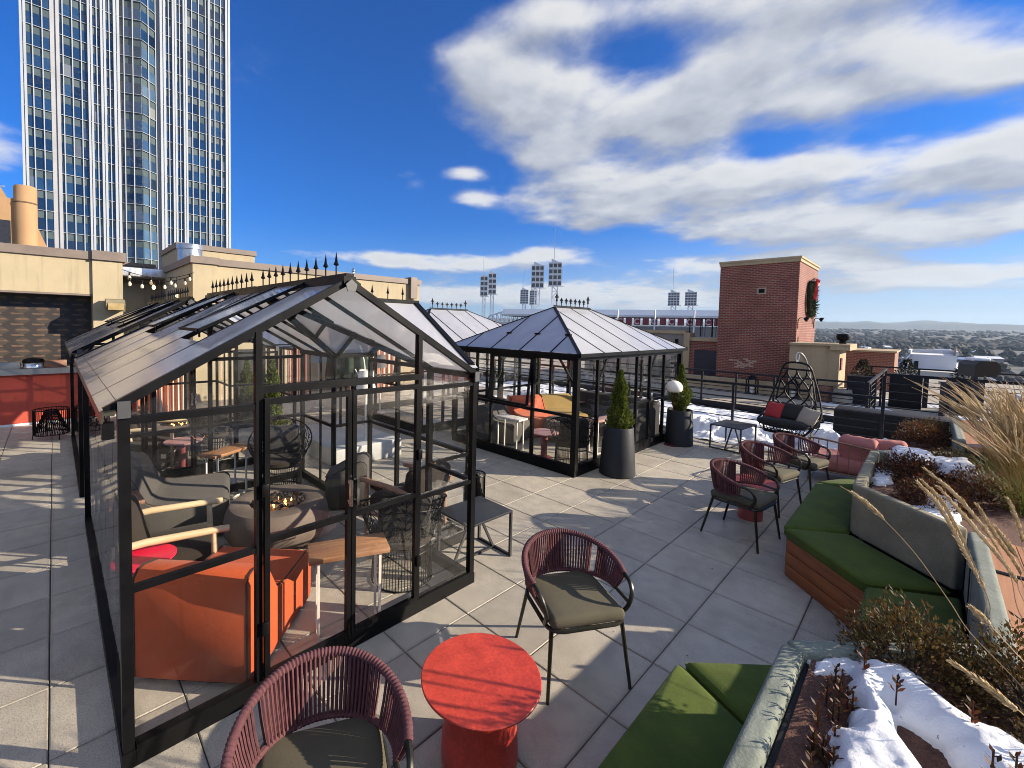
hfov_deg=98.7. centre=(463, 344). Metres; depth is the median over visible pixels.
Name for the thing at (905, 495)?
shrub
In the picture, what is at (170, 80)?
window
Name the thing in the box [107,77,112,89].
window
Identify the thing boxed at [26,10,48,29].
window
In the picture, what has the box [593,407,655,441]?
lounge chair
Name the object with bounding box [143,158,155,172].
window
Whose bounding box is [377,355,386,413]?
floor lamp
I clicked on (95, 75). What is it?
window
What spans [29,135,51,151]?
window
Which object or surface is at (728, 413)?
snow
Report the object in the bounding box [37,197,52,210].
window
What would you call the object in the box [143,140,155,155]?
window
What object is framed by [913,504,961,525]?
snow
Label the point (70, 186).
window
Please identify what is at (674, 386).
globe lamp
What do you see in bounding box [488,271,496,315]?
floodlight mast
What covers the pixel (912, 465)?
shrub
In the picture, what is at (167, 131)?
window
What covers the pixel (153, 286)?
string lights
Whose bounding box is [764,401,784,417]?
scatter cushion
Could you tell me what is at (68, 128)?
window
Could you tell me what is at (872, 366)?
railing
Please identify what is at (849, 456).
spindle sofa
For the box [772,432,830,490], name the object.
rope chair
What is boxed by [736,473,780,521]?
drum table
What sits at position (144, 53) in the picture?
window
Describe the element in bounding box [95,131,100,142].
window
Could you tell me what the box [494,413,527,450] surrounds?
slim table
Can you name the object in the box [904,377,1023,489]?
feather grass
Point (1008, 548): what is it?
feather grass
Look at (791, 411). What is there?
scatter cushion
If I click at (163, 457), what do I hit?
lounge chair
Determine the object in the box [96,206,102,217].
window
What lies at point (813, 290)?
wreath
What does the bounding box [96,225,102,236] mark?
window
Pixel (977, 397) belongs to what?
bollard
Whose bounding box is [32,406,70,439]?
chair
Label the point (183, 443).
pedestal table
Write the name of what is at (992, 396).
feather grass
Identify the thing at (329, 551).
slim table
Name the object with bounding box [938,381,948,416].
bollard
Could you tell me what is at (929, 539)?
planter
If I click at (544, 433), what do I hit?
pedestal table
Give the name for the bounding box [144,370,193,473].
door
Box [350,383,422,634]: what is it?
door
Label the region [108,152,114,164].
window
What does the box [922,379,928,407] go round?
bollard
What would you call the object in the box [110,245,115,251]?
window
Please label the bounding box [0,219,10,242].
window
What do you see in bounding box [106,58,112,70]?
window
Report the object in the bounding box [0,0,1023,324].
sky
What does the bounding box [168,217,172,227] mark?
window
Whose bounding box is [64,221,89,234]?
window
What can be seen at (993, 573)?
planter
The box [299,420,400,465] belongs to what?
plinth
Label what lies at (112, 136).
window
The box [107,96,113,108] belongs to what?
window
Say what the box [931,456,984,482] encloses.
snow
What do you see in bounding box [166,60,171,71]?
window
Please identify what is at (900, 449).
snow
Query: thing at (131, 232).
window
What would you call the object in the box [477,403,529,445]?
lounge chair
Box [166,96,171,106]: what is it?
window
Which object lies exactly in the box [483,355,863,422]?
railing
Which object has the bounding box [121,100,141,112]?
window
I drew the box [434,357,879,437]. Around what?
railing
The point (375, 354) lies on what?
window
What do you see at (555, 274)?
floodlight mast
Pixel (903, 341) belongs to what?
forest
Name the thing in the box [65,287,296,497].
greenhouse
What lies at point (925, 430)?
shrub
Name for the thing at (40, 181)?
window
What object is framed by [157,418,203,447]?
fire pit
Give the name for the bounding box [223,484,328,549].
fire pit
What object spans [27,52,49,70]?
window
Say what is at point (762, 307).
brick tower
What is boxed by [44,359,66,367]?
menu box
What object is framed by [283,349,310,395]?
striped curtain
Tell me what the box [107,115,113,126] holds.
window
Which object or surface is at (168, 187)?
window
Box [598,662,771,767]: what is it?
corner bench
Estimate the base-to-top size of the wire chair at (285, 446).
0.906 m
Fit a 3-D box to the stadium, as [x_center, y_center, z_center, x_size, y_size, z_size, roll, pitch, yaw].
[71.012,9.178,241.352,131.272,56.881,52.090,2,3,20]
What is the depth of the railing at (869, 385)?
12.17 m
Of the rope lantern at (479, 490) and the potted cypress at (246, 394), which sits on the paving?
the potted cypress at (246, 394)
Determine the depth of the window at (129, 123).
95.24 m
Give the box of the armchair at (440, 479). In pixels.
[359,461,452,552]
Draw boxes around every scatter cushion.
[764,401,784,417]
[780,402,810,419]
[796,406,821,427]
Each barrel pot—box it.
[817,385,834,401]
[832,388,852,404]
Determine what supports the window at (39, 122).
in the office tower at (126, 135)
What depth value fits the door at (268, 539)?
2.78 m
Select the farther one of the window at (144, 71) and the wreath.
the window at (144, 71)
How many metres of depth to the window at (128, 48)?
94.54 m
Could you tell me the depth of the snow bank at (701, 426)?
9.18 m
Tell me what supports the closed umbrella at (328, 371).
on the plinth
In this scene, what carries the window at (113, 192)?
in the office tower at (126, 135)
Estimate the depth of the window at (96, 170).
92.58 m
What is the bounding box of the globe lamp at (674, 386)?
[664,380,682,446]
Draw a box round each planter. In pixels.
[723,640,1023,767]
[846,359,877,406]
[850,450,1023,643]
[888,358,922,409]
[896,429,951,451]
[945,366,984,414]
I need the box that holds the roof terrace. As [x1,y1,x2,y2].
[470,349,1023,416]
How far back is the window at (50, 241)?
88.12 m
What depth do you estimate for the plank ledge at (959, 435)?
5.94 m
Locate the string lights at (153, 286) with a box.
[123,276,187,288]
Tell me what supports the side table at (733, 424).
on the paving
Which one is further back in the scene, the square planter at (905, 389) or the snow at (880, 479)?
the square planter at (905, 389)
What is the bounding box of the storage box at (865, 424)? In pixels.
[833,405,949,439]
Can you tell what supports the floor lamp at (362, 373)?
on the paving
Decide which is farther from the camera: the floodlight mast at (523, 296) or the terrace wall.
the floodlight mast at (523, 296)
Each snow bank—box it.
[493,389,886,449]
[795,441,829,455]
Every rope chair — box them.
[220,646,413,767]
[515,528,633,704]
[700,458,780,553]
[739,440,801,517]
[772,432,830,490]
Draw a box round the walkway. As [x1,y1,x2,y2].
[424,370,760,416]
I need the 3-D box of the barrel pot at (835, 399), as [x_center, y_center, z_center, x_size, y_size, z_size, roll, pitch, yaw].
[11.943,1.656,13.773,0.515,0.520,0.520,-1,4,-43]
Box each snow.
[479,380,832,433]
[806,657,927,683]
[818,398,1002,420]
[825,659,1023,767]
[871,462,898,485]
[889,445,934,464]
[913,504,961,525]
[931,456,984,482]
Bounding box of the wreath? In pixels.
[806,278,820,319]
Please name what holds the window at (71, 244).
in the office tower at (126, 135)
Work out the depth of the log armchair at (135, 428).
6.80 m
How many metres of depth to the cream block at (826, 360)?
14.84 m
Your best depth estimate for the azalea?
1.57 m
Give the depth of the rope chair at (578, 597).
2.99 m
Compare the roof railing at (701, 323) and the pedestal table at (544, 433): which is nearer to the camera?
the pedestal table at (544, 433)
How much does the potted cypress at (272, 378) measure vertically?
1.730 m
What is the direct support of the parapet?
on the roof terrace
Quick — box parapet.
[685,374,846,395]
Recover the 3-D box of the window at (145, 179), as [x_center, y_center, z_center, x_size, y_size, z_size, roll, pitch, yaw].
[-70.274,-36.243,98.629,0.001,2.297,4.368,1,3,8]
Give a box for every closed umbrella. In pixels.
[325,358,354,423]
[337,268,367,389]
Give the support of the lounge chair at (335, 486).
on the paving
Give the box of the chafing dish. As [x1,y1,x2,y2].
[22,357,44,368]
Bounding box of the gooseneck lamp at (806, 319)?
[797,317,809,328]
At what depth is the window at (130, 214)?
96.17 m
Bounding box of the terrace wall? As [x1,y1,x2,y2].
[584,330,716,379]
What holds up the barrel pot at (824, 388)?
on the roof terrace
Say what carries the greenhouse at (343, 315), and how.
on the paving
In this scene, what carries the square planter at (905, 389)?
on the roof terrace
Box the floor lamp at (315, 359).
[313,356,325,408]
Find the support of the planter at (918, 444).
on the paving
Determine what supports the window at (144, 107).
in the office tower at (126, 135)
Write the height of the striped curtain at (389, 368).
2.020 m
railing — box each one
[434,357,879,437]
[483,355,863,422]
[689,318,717,336]
[865,368,886,408]
[869,365,1023,399]
[879,373,1023,439]
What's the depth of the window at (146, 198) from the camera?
97.92 m
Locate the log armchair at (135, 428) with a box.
[130,410,189,468]
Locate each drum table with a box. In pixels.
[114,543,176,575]
[421,633,541,767]
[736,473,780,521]
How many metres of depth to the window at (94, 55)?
91.50 m
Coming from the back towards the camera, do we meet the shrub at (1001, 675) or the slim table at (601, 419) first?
the slim table at (601, 419)
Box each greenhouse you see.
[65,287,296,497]
[74,252,481,767]
[354,298,540,433]
[451,293,687,477]
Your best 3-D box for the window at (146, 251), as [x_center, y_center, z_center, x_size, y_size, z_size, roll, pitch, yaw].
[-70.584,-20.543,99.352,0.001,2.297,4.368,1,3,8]
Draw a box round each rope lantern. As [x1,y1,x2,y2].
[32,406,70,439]
[463,470,485,500]
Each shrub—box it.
[832,584,1021,722]
[874,447,952,488]
[888,472,982,518]
[891,420,951,448]
[896,416,950,439]
[911,610,1023,729]
[923,446,989,471]
[941,460,1023,517]
[992,706,1023,743]
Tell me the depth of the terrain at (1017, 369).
2438.22 m
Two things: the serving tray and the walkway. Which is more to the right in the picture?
the walkway
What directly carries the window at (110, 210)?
in the office tower at (126, 135)
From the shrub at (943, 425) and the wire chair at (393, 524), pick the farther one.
the shrub at (943, 425)
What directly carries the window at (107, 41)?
in the office tower at (126, 135)
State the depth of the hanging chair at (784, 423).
8.11 m
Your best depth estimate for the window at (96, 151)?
92.52 m
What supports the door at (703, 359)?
in the terrace wall
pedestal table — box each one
[163,436,202,468]
[534,428,558,458]
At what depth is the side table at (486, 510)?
4.36 m
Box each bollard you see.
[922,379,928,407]
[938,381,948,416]
[949,382,959,416]
[976,385,984,419]
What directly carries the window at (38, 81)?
in the office tower at (126, 135)
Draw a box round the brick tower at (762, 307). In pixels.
[716,255,819,381]
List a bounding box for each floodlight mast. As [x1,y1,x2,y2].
[480,269,488,316]
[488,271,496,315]
[520,287,528,317]
[529,289,536,308]
[530,262,545,308]
[548,244,563,306]
[667,273,680,325]
[684,289,697,326]
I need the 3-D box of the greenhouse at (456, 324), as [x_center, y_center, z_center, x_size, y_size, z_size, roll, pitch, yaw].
[-0.361,0.283,11.522,4.283,2.985,3.011,-1,4,-43]
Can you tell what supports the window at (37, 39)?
in the office tower at (126, 135)
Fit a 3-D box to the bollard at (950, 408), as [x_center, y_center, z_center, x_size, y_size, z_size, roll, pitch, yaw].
[13.605,1.534,12.140,0.200,0.980,0.200,-1,4,-43]
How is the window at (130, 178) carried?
in the office tower at (126, 135)
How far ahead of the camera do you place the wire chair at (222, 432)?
7.19 m
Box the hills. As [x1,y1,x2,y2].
[485,317,1023,329]
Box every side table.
[437,496,512,562]
[709,419,756,453]
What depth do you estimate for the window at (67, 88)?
89.55 m
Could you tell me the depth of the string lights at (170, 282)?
11.19 m
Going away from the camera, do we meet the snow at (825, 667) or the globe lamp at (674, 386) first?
the snow at (825, 667)
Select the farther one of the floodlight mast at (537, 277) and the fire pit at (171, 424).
the floodlight mast at (537, 277)
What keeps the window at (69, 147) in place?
in the office tower at (126, 135)
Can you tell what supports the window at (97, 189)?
in the office tower at (126, 135)
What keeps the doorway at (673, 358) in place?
in the terrace wall
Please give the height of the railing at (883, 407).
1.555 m
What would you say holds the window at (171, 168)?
in the office tower at (126, 135)
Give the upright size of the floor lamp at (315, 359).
1.550 m
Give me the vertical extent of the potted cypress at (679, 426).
1.635 m
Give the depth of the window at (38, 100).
86.14 m
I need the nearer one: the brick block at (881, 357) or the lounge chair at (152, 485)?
the lounge chair at (152, 485)
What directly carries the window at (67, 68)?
in the office tower at (126, 135)
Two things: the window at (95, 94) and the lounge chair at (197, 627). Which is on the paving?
the lounge chair at (197, 627)
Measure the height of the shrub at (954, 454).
0.319 m
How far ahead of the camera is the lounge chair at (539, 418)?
9.66 m
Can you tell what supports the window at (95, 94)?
in the office tower at (126, 135)
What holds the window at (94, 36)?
in the office tower at (126, 135)
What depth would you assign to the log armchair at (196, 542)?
3.58 m
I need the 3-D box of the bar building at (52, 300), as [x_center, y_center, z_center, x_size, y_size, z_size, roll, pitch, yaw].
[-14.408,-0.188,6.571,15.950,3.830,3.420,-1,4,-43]
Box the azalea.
[798,643,1023,767]
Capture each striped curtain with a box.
[129,331,189,412]
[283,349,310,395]
[345,350,394,390]
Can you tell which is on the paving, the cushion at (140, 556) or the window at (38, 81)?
the cushion at (140, 556)
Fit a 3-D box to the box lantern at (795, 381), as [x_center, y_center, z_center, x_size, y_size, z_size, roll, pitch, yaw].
[11.388,1.475,15.093,0.360,0.738,0.360,-1,4,-43]
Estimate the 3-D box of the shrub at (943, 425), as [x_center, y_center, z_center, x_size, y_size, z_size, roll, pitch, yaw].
[7.762,1.380,7.334,0.847,0.449,0.768,1,3,1]
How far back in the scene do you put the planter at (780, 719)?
1.64 m
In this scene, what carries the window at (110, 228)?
in the office tower at (126, 135)
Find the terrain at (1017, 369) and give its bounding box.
[634,325,1023,373]
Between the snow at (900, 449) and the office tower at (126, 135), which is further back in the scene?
the office tower at (126, 135)
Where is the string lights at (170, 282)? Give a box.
[124,270,191,284]
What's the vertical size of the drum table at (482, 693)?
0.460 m
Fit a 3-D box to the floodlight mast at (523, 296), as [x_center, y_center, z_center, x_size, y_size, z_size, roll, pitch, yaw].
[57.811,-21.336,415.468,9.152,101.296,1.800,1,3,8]
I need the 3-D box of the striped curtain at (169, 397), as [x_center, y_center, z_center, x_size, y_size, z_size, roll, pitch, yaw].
[-7.097,0.692,10.271,1.190,2.020,0.098,-1,4,-43]
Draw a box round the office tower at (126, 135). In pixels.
[19,0,230,268]
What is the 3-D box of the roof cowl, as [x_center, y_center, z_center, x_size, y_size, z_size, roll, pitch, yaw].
[12.924,-0.217,14.873,0.374,0.360,0.380,-1,4,-43]
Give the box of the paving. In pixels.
[0,378,862,767]
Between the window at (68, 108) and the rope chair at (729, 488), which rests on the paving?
the rope chair at (729, 488)
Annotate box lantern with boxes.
[745,375,758,393]
[786,379,799,398]
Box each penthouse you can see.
[67,242,420,402]
[897,347,983,379]
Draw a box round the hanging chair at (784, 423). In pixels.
[757,352,823,451]
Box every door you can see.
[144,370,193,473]
[193,350,237,467]
[262,390,352,678]
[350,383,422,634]
[693,350,716,376]
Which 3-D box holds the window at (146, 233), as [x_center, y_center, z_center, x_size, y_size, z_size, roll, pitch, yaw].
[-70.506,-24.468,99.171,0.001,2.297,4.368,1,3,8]
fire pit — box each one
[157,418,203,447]
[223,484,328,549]
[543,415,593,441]
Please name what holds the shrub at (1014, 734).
in the planter at (780, 719)
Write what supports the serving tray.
on the bar building at (52, 300)
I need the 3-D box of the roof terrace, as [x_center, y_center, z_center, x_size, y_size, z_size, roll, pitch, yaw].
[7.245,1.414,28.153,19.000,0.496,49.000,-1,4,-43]
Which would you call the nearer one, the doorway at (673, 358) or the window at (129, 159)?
the doorway at (673, 358)
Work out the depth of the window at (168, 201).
101.48 m
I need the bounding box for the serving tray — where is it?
[0,361,20,369]
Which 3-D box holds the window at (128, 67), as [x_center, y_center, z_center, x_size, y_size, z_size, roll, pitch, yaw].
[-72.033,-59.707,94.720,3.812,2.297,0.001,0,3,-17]
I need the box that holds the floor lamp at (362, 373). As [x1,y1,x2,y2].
[356,369,374,438]
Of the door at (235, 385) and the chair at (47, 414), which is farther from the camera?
the chair at (47, 414)
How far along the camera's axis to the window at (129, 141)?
95.43 m
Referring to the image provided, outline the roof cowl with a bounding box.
[836,333,850,343]
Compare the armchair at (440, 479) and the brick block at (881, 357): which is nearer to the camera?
the armchair at (440, 479)
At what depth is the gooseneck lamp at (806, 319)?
15.99 m
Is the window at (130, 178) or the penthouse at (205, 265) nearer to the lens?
the penthouse at (205, 265)
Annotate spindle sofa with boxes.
[807,434,908,478]
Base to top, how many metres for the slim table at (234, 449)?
0.628 m
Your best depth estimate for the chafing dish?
9.28 m
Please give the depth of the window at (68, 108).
89.73 m
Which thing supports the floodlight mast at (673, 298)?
on the ground
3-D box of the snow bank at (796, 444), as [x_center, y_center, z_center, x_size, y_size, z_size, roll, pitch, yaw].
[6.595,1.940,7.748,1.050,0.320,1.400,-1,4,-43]
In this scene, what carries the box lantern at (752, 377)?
on the roof terrace
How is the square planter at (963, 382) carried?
on the roof terrace
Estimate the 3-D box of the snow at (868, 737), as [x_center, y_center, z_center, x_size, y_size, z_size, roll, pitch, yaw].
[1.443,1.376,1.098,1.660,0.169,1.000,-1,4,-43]
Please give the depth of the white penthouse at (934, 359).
44.24 m
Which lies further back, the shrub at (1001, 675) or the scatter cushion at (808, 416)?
the scatter cushion at (808, 416)
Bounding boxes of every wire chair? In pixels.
[187,412,240,460]
[247,418,311,484]
[358,493,446,592]
[547,416,596,462]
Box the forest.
[695,326,1023,381]
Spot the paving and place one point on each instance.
(752, 608)
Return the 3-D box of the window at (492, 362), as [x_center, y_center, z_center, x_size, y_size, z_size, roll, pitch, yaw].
[0.800,0.594,7.591,0.155,0.823,0.913,-1,4,-43]
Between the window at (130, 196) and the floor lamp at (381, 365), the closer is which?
the floor lamp at (381, 365)
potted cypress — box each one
[238,360,252,419]
[263,359,290,470]
[599,369,635,478]
[664,363,695,446]
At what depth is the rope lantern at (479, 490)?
5.29 m
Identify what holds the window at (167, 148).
in the office tower at (126, 135)
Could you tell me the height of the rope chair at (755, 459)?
0.799 m
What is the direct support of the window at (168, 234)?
in the office tower at (126, 135)
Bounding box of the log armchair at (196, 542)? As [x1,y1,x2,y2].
[113,494,229,560]
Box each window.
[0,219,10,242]
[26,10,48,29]
[26,31,48,49]
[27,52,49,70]
[27,73,49,90]
[28,94,50,110]
[29,115,50,130]
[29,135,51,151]
[30,156,51,170]
[30,176,52,190]
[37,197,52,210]
[38,217,53,230]
[43,238,53,247]
[60,22,86,42]
[60,43,86,61]
[60,63,86,81]
[61,83,87,100]
[61,103,87,120]
[62,123,87,139]
[62,142,88,158]
[63,162,88,177]
[63,182,89,196]
[64,201,89,215]
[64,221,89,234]
[64,240,90,250]
[93,34,99,46]
[93,54,99,66]
[94,73,99,85]
[94,92,100,104]
[94,111,100,123]
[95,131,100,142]
[95,150,101,161]
[95,169,101,180]
[96,188,101,198]
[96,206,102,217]
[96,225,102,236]
[97,244,102,250]
[106,39,112,51]
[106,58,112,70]
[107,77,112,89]
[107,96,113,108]
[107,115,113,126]
[108,134,113,145]
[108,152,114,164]
[108,171,114,182]
[109,190,114,200]
[109,208,114,219]
[109,227,115,237]
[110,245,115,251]
[120,44,140,57]
[120,62,140,75]
[121,81,140,94]
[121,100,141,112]
[121,118,141,130]
[122,137,141,149]
[122,155,141,167]
[122,174,142,185]
[122,192,142,203]
[123,210,142,221]
[123,228,142,239]
[123,246,143,257]
[142,48,154,66]
[142,66,154,84]
[142,85,154,101]
[142,103,154,119]
[143,122,155,137]
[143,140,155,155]
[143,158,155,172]
[143,176,155,190]
[144,194,155,207]
[144,212,156,225]
[144,230,156,242]
[144,248,156,259]
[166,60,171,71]
[166,78,171,89]
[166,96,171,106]
[166,113,171,124]
[167,131,171,141]
[167,148,171,158]
[167,166,172,176]
[167,183,172,193]
[167,200,172,210]
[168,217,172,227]
[168,234,172,244]
[373,354,395,382]
[487,354,531,405]
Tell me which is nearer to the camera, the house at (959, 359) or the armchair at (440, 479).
the armchair at (440, 479)
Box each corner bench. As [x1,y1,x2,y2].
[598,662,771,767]
[784,478,965,643]
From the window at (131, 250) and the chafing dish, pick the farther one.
the window at (131, 250)
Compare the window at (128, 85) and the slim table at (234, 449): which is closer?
the slim table at (234, 449)
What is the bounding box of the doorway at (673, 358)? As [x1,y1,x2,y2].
[671,355,676,379]
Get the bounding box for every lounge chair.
[98,413,178,472]
[105,450,229,535]
[133,546,310,683]
[325,451,369,508]
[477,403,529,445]
[506,394,552,436]
[539,393,588,416]
[580,390,611,417]
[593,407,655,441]
[599,396,659,434]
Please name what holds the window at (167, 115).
in the office tower at (126, 135)
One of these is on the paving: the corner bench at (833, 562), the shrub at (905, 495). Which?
the corner bench at (833, 562)
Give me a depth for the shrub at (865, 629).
1.84 m
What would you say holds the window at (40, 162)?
in the office tower at (126, 135)
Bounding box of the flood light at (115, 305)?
[104,299,124,311]
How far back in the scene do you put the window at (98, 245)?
93.34 m
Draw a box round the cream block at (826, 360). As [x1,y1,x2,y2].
[787,342,856,398]
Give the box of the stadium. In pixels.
[488,309,718,337]
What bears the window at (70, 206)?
in the office tower at (126, 135)
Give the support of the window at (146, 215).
in the office tower at (126, 135)
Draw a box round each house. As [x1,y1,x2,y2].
[957,357,964,361]
[974,356,1003,362]
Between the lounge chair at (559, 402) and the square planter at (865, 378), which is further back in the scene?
the square planter at (865, 378)
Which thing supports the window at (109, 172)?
in the office tower at (126, 135)
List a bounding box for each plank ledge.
[949,415,1022,467]
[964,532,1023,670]
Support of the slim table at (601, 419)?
on the paving
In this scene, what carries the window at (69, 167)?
in the office tower at (126, 135)
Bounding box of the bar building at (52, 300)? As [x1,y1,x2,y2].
[0,242,136,427]
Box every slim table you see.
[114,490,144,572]
[199,443,251,498]
[307,532,389,642]
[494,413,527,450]
[586,415,606,454]
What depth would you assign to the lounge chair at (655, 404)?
9.18 m
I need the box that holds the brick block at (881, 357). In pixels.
[844,348,900,390]
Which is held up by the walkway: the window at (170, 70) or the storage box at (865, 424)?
the storage box at (865, 424)
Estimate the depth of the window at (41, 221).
87.48 m
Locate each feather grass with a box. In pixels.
[840,467,1023,714]
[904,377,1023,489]
[938,376,1023,469]
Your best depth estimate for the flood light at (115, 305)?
9.83 m
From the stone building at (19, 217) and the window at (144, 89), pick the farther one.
the window at (144, 89)
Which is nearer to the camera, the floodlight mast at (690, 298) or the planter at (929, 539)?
the planter at (929, 539)
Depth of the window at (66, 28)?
89.01 m
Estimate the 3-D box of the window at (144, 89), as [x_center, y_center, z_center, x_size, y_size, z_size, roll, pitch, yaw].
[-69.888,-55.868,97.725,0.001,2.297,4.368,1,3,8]
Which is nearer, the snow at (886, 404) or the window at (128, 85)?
the snow at (886, 404)
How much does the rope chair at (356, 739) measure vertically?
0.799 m
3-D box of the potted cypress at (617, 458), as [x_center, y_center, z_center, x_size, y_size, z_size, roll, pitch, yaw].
[2.462,1.210,6.914,0.550,1.670,0.550,-1,4,-43]
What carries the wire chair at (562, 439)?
on the paving
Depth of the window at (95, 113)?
92.04 m
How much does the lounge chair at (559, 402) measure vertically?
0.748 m
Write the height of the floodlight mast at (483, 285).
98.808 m
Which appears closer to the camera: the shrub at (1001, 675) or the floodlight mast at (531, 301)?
the shrub at (1001, 675)
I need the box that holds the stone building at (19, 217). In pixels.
[0,184,46,246]
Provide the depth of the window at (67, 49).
89.23 m
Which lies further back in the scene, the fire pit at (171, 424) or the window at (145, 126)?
the window at (145, 126)
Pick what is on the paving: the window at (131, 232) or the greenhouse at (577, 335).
the greenhouse at (577, 335)
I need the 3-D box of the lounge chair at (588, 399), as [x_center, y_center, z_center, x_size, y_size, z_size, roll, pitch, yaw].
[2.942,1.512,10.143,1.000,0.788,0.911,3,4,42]
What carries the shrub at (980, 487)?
in the planter at (929, 539)
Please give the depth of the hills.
5635.47 m

